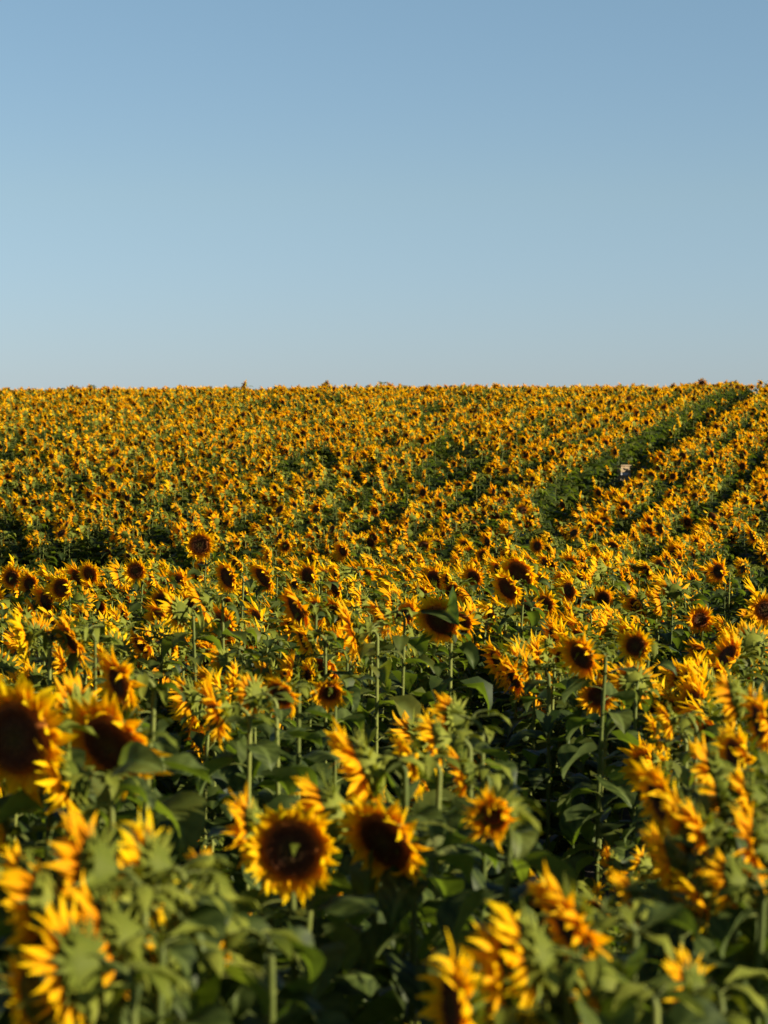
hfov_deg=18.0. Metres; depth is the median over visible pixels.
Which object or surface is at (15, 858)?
sunflower
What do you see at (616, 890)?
sunflower
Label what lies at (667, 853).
sunflower
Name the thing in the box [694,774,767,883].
sunflower
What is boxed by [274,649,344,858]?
sunflower
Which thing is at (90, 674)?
sunflower
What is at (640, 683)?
sunflower
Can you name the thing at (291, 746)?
sunflower
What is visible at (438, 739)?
sunflower
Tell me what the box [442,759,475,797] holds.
sunflower
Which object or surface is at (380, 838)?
sunflower
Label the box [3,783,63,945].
sunflower
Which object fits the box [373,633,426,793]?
sunflower
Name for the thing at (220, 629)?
sunflower
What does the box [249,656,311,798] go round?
sunflower
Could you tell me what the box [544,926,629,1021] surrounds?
sunflower
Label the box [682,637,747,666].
sunflower
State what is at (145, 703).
sunflower
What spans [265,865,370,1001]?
sunflower
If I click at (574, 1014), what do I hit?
sunflower
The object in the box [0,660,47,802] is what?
sunflower
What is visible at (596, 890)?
sunflower
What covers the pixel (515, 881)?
sunflower
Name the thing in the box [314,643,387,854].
sunflower
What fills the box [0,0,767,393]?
sky
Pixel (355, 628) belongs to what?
sunflower
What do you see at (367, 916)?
sunflower
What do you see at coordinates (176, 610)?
sunflower
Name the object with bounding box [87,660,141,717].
sunflower
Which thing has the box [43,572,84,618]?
sunflower
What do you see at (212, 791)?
sunflower
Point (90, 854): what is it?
sunflower
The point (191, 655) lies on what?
sunflower
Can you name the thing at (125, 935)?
sunflower
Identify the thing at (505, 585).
sunflower
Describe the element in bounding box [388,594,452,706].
sunflower
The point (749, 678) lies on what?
sunflower
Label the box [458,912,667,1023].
sunflower
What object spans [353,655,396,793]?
sunflower
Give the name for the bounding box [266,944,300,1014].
sunflower
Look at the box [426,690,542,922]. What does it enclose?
sunflower
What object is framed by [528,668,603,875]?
sunflower
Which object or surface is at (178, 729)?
sunflower
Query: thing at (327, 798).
sunflower
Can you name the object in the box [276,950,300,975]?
sunflower
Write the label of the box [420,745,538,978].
sunflower
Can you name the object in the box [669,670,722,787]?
sunflower
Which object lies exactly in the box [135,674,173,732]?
sunflower
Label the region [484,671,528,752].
sunflower
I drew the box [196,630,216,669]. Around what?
sunflower
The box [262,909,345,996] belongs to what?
sunflower
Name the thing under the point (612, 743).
sunflower
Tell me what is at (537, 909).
sunflower
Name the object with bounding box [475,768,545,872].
sunflower
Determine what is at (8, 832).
sunflower
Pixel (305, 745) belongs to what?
sunflower
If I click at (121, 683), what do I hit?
sunflower
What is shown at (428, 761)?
sunflower
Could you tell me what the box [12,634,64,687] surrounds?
sunflower
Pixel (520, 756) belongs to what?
sunflower
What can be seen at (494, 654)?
sunflower
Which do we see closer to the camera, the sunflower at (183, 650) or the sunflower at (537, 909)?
the sunflower at (537, 909)
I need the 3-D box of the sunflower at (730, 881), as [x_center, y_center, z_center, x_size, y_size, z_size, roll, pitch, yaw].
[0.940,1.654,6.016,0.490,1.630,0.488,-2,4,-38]
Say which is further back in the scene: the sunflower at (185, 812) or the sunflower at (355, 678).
the sunflower at (355, 678)
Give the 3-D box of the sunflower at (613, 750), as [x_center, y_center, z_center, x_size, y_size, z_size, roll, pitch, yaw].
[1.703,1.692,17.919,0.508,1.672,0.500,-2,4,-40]
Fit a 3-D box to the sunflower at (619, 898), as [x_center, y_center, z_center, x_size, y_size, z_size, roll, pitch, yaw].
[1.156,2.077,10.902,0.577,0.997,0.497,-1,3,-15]
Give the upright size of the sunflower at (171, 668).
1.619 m
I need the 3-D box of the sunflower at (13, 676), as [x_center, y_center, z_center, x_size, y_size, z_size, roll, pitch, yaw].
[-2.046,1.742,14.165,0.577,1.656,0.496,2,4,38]
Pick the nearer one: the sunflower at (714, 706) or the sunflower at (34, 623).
the sunflower at (714, 706)
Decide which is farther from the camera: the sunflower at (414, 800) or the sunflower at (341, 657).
the sunflower at (341, 657)
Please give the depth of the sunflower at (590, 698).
12.31 m
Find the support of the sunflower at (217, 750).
on the ground
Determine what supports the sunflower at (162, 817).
on the ground
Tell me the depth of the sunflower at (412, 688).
16.75 m
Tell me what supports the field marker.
on the ground
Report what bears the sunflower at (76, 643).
on the ground
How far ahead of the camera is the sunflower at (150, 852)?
5.41 m
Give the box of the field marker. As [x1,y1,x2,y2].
[616,465,630,486]
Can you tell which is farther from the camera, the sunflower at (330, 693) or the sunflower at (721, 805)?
the sunflower at (330, 693)
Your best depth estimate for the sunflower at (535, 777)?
12.82 m
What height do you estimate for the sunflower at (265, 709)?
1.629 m
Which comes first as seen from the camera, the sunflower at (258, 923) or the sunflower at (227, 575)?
the sunflower at (258, 923)
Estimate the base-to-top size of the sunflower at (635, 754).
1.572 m
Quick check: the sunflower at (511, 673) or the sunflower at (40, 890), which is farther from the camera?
the sunflower at (511, 673)
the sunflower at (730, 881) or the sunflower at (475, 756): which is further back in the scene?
the sunflower at (475, 756)
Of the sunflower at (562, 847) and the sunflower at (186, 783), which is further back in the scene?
the sunflower at (562, 847)
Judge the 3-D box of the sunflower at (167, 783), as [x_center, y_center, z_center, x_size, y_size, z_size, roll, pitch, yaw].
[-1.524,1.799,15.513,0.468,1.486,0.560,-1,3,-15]
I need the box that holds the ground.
[2,469,744,992]
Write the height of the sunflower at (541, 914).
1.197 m
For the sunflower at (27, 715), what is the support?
on the ground
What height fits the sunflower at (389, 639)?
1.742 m
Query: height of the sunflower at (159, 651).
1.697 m
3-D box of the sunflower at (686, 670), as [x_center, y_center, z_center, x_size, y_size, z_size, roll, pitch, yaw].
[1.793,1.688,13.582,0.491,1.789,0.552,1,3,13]
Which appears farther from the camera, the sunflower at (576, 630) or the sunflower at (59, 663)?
the sunflower at (576, 630)
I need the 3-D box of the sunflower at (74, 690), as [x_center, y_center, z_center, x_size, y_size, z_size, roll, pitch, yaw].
[-1.002,1.529,8.619,0.537,1.915,0.460,0,3,1]
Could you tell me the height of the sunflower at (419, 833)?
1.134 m
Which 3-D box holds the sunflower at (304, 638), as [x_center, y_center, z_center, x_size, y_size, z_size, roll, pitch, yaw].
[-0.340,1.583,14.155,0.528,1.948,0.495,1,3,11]
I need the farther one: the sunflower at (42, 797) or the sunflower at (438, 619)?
the sunflower at (438, 619)
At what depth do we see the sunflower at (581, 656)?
11.70 m
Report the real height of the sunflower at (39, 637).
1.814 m
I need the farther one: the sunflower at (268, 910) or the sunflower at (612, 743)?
the sunflower at (612, 743)
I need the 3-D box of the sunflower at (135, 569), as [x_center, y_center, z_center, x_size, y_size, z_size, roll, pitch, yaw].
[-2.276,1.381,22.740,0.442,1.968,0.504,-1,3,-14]
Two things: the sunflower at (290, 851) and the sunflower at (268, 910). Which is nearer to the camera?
the sunflower at (290, 851)
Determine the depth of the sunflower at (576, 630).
17.20 m
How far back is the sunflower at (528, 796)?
14.27 m
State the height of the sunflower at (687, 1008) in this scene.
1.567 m
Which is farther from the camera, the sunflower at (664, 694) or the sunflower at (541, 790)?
the sunflower at (541, 790)
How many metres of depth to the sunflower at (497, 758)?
14.01 m
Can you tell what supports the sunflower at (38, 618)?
on the ground
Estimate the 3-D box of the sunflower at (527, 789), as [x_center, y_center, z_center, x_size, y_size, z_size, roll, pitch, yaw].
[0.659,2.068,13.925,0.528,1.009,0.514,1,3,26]
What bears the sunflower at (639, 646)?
on the ground
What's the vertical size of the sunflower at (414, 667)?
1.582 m
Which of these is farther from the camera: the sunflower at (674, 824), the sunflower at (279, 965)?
the sunflower at (279, 965)
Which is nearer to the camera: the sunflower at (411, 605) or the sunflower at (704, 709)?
the sunflower at (704, 709)
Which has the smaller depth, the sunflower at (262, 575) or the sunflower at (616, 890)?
the sunflower at (616, 890)
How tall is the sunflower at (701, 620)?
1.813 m
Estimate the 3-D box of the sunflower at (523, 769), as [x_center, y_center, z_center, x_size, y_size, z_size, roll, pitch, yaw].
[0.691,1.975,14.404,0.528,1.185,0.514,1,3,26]
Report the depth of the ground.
17.11 m
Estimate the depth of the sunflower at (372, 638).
16.53 m
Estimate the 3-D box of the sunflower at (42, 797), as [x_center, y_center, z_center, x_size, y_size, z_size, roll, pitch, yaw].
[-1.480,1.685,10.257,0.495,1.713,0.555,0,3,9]
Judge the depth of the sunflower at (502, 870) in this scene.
13.04 m
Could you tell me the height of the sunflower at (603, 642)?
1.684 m
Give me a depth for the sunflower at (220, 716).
9.65 m
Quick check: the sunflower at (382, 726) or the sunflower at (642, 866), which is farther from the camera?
the sunflower at (382, 726)
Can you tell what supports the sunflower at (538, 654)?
on the ground
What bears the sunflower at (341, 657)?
on the ground
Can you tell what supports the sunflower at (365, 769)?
on the ground
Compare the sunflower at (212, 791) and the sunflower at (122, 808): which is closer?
the sunflower at (122, 808)
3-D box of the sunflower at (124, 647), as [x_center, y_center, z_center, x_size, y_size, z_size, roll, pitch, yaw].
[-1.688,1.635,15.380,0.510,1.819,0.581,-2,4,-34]
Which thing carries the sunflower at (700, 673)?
on the ground
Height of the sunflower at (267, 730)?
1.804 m
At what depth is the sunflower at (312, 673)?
14.55 m
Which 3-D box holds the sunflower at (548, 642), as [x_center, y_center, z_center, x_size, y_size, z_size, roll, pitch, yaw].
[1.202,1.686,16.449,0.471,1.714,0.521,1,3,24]
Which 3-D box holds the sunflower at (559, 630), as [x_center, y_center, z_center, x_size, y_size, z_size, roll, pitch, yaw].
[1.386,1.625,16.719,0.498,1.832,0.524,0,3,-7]
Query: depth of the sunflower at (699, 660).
14.05 m
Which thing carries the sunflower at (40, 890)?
on the ground
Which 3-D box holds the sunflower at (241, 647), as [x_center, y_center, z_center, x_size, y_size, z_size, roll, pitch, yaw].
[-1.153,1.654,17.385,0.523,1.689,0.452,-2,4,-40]
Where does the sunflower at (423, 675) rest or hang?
on the ground
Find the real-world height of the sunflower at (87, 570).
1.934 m
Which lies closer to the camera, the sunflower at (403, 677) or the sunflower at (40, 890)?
the sunflower at (40, 890)
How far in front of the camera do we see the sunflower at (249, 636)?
17.82 m
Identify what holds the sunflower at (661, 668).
on the ground
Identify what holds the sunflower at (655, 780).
on the ground
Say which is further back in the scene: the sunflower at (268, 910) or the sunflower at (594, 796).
the sunflower at (594, 796)
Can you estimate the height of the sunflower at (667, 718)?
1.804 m
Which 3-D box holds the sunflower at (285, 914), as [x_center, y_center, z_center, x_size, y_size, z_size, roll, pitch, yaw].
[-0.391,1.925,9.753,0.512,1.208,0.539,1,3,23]
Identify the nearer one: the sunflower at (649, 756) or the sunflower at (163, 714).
the sunflower at (649, 756)
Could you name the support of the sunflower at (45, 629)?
on the ground
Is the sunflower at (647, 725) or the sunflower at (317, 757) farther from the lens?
the sunflower at (647, 725)
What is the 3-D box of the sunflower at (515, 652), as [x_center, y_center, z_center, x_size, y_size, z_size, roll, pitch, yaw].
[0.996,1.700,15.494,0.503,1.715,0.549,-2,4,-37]
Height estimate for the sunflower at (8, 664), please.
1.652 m
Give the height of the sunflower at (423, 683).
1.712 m
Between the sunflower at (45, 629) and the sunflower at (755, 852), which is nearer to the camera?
the sunflower at (755, 852)
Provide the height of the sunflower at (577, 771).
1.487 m
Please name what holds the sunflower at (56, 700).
on the ground
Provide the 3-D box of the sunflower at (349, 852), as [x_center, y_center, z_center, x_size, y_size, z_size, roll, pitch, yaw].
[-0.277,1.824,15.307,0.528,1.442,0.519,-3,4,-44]
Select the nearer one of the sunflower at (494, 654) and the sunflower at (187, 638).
the sunflower at (494, 654)
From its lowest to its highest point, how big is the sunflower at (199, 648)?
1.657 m
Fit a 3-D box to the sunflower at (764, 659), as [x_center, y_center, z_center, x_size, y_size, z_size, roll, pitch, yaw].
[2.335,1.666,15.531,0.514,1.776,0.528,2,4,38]
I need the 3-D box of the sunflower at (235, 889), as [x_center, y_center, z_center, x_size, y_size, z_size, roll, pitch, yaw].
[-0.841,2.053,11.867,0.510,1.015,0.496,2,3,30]
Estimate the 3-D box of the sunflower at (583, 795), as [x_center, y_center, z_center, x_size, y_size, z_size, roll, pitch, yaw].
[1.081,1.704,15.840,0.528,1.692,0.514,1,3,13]
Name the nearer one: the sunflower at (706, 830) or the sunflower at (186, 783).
the sunflower at (706, 830)
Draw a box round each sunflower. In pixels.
[0,563,31,614]
[0,646,20,665]
[0,646,23,678]
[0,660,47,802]
[0,672,101,1023]
[0,673,18,683]
[0,744,66,905]
[0,816,73,1023]
[0,840,101,1023]
[0,857,172,1023]
[0,949,128,1023]
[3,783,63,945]
[6,668,23,682]
[7,609,84,793]
[8,613,55,680]
[8,614,55,669]
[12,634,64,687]
[15,659,57,694]
[16,654,64,691]
[17,569,46,605]
[17,893,193,1023]
[30,609,81,670]
[33,738,174,934]
[40,669,166,920]
[41,805,200,1023]
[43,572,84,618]
[44,627,80,673]
[50,610,135,809]
[50,685,162,846]
[52,643,102,702]
[57,871,231,1023]
[65,691,214,940]
[70,621,92,670]
[77,560,118,614]
[78,666,141,809]
[87,642,155,805]
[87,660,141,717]
[89,626,167,732]
[90,645,208,915]
[102,807,262,1023]
[111,842,233,1023]
[117,805,124,846]
[121,556,160,632]
[127,626,193,805]
[130,625,187,805]
[130,687,183,805]
[134,779,167,917]
[135,668,173,809]
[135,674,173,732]
[140,633,185,731]
[140,917,271,1020]
[149,846,276,1021]
[152,655,211,865]
[154,628,191,790]
[156,629,198,865]
[157,591,232,842]
[165,816,219,878]
[166,693,244,891]
[167,877,324,1023]
[168,675,253,883]
[169,631,217,815]
[169,633,211,753]
[174,645,217,677]
[177,682,266,844]
[177,832,240,893]
[180,675,262,848]
[181,709,257,845]
[182,723,259,888]
[183,526,228,583]
[184,581,246,820]
[190,629,244,731]
[191,663,271,808]
[191,668,299,906]
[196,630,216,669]
[202,648,280,837]
[205,603,260,674]
[207,659,280,894]
[207,668,267,850]
[209,687,282,822]
[213,559,255,618]
[216,673,324,918]
[218,639,253,658]
[220,894,351,1023]
[221,779,364,1020]
[229,611,262,658]
[231,672,342,916]
[238,666,312,812]
[240,801,386,1023]
[241,872,330,992]
[247,560,293,660]
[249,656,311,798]
[249,894,316,977]
[250,907,281,962]
[258,656,319,799]
[258,684,305,812]
[260,665,332,787]
[260,879,346,992]
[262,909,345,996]
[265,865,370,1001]
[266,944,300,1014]
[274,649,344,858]
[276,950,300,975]
[277,582,344,799]
[281,619,366,799]
[285,674,364,871]
[286,764,429,1023]
[299,657,359,854]
[300,647,367,828]
[308,658,371,727]
[312,633,373,767]
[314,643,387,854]
[315,702,391,854]
[318,620,390,850]
[324,716,485,1023]
[326,862,395,999]
[330,632,404,799]
[333,793,490,1023]
[335,599,421,843]
[349,636,399,778]
[353,614,406,795]
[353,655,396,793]
[358,785,419,928]
[359,926,388,987]
[360,653,399,785]
[360,656,405,777]
[364,599,435,800]
[364,636,431,793]
[365,841,420,938]
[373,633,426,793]
[383,730,500,1023]
[384,645,431,722]
[384,652,434,719]
[384,710,496,880]
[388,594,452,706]
[394,630,435,723]
[396,612,446,723]
[409,709,532,973]
[409,791,456,868]
[409,810,491,925]
[412,586,493,793]
[415,929,558,1023]
[418,779,492,900]
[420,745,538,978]
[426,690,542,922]
[427,782,579,1023]
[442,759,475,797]
[442,782,506,868]
[455,790,512,883]
[456,792,531,907]
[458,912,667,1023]
[473,746,551,873]
[473,752,492,791]
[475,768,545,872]
[479,635,557,804]
[481,1002,581,1023]
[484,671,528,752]
[486,747,552,832]
[486,896,636,1023]
[489,567,544,746]
[493,653,571,841]
[494,641,571,854]
[495,632,546,744]
[496,807,555,923]
[498,552,551,752]
[504,787,534,871]
[505,649,602,930]
[505,680,573,851]
[508,637,586,849]
[514,869,627,952]
[517,629,593,855]
[518,791,539,872]
[519,657,596,879]
[523,860,716,1023]
[524,649,590,851]
[525,767,564,855]
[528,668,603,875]
[537,635,590,799]
[539,609,608,780]
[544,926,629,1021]
[547,642,617,896]
[550,618,618,876]
[555,631,646,906]
[556,676,648,901]
[557,670,612,852]
[557,681,596,851]
[558,617,608,852]
[567,623,619,864]
[568,946,727,1023]
[578,644,641,850]
[580,658,661,873]
[580,879,640,949]
[583,630,632,798]
[585,677,608,852]
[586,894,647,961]
[588,631,634,846]
[597,840,645,945]
[602,626,683,899]
[602,871,656,948]
[607,868,766,1023]
[607,931,644,963]
[609,735,697,945]
[610,878,654,899]
[611,844,660,950]
[620,820,766,1000]
[621,692,680,833]
[621,712,702,872]
[628,752,754,990]
[629,676,677,819]
[629,702,725,890]
[634,741,692,862]
[646,680,689,853]
[654,659,667,743]
[656,686,722,756]
[657,778,767,970]
[658,658,737,720]
[658,865,767,1023]
[660,846,767,1023]
[660,944,767,1023]
[665,796,766,1023]
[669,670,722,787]
[675,656,701,756]
[676,691,745,780]
[678,604,716,661]
[679,668,750,737]
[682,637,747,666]
[688,656,754,745]
[688,731,767,809]
[690,647,709,667]
[690,710,763,792]
[693,668,762,808]
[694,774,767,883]
[700,656,766,737]
[701,760,767,935]
[704,629,767,731]
[709,721,767,829]
[713,626,762,664]
[713,653,760,695]
[726,799,767,1010]
[729,619,767,670]
[730,663,767,752]
[736,635,767,675]
[736,682,767,794]
[742,589,767,629]
[746,659,767,696]
[757,622,767,636]
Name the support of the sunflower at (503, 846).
on the ground
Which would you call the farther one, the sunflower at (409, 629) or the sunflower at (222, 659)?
the sunflower at (409, 629)
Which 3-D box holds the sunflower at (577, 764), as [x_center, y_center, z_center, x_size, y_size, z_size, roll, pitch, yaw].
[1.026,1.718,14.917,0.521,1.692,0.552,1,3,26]
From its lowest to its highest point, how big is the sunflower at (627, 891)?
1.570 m
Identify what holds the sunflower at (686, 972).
on the ground
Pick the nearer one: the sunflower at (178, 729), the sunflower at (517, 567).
the sunflower at (178, 729)
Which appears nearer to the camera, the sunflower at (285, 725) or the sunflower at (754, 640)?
the sunflower at (285, 725)
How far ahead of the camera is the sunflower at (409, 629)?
17.65 m
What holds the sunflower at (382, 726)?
on the ground
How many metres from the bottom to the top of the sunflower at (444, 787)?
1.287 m
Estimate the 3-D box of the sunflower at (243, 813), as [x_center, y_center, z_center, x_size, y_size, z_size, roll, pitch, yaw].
[-0.272,1.623,6.981,0.492,1.702,0.484,0,3,9]
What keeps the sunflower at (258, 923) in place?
on the ground
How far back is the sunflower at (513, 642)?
16.39 m
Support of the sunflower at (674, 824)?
on the ground
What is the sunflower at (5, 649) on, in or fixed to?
on the ground
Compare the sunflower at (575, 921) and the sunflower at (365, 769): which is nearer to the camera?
the sunflower at (575, 921)
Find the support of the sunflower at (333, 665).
on the ground
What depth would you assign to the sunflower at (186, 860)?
12.32 m
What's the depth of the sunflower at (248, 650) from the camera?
17.66 m
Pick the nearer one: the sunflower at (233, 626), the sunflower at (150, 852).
the sunflower at (150, 852)
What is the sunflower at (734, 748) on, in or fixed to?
on the ground
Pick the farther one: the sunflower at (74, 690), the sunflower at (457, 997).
the sunflower at (74, 690)
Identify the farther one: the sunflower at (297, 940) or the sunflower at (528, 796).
the sunflower at (528, 796)
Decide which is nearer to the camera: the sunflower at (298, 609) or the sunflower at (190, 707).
the sunflower at (190, 707)
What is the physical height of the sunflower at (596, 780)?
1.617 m
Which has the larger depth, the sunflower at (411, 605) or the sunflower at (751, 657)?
the sunflower at (411, 605)
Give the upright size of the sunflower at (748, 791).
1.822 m
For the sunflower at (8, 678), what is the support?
on the ground
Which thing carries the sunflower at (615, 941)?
on the ground
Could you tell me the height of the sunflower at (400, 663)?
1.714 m
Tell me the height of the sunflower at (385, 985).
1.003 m
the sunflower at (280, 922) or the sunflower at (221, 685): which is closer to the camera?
the sunflower at (280, 922)
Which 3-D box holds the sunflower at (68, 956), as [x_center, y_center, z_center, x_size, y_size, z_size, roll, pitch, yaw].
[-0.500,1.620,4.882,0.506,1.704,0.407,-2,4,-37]
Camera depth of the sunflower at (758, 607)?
18.05 m
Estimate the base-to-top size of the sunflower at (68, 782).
1.874 m
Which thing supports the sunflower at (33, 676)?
on the ground
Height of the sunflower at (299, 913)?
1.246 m
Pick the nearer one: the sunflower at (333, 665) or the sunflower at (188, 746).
the sunflower at (188, 746)
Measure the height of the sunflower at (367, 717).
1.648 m
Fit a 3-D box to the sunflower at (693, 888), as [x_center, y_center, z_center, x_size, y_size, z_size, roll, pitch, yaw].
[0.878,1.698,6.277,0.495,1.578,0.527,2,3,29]
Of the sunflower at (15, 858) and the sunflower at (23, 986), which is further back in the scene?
the sunflower at (15, 858)
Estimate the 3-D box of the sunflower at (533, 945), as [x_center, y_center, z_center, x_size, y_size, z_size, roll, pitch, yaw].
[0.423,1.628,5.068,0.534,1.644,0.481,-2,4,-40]
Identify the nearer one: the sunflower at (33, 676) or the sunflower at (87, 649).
the sunflower at (33, 676)
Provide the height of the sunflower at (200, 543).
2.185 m
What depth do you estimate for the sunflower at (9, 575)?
22.55 m
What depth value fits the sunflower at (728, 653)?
14.12 m
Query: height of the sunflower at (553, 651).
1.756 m
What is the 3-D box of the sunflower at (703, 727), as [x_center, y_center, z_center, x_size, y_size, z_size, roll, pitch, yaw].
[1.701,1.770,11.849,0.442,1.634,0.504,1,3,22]
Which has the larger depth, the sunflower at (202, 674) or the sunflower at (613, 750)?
the sunflower at (613, 750)
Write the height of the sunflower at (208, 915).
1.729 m
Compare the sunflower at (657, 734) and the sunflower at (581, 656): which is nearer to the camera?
the sunflower at (657, 734)
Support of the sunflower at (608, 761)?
on the ground
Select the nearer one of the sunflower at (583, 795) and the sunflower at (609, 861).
the sunflower at (609, 861)
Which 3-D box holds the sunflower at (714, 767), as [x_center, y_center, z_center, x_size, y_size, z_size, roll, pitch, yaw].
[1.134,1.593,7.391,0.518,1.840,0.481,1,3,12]
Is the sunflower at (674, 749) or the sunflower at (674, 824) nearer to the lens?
the sunflower at (674, 824)
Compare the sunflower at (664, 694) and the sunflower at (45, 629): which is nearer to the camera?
the sunflower at (664, 694)
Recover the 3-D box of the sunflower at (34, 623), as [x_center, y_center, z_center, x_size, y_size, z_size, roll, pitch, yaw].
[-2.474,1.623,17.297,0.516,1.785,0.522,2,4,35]
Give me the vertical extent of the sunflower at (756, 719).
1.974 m
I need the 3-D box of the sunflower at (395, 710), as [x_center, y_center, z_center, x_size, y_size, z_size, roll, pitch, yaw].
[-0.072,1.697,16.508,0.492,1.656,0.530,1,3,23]
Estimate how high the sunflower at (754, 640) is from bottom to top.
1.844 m
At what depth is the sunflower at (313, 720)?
14.67 m
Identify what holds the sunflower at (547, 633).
on the ground
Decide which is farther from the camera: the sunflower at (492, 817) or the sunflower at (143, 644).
the sunflower at (143, 644)
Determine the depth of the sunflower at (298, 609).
15.05 m
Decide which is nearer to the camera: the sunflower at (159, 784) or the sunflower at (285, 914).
the sunflower at (285, 914)
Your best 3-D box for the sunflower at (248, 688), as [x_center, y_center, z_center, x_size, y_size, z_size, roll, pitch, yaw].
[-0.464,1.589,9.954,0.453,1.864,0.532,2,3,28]
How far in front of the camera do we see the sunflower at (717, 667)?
13.58 m
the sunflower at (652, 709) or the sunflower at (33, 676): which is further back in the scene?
the sunflower at (33, 676)
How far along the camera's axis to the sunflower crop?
51.02 m
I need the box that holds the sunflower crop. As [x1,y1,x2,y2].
[0,378,767,1020]
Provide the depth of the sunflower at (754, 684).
14.56 m
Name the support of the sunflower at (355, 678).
on the ground
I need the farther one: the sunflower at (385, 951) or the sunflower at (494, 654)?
the sunflower at (494, 654)
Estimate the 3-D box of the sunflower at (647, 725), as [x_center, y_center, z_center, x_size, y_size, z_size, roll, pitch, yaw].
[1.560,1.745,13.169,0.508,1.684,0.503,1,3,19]
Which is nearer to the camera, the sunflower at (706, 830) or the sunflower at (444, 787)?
the sunflower at (706, 830)
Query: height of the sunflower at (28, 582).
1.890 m
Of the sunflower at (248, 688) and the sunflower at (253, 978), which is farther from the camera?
the sunflower at (248, 688)
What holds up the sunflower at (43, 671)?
on the ground
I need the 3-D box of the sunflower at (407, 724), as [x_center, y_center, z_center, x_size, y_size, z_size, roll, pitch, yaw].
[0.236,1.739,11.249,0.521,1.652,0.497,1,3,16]
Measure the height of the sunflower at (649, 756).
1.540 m
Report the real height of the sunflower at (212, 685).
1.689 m
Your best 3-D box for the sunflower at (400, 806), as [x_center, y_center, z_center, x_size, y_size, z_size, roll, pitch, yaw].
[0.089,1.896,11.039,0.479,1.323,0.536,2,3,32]
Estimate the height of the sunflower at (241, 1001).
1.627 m
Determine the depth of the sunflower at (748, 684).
14.75 m
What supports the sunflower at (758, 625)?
on the ground
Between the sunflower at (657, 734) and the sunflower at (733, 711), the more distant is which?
the sunflower at (657, 734)

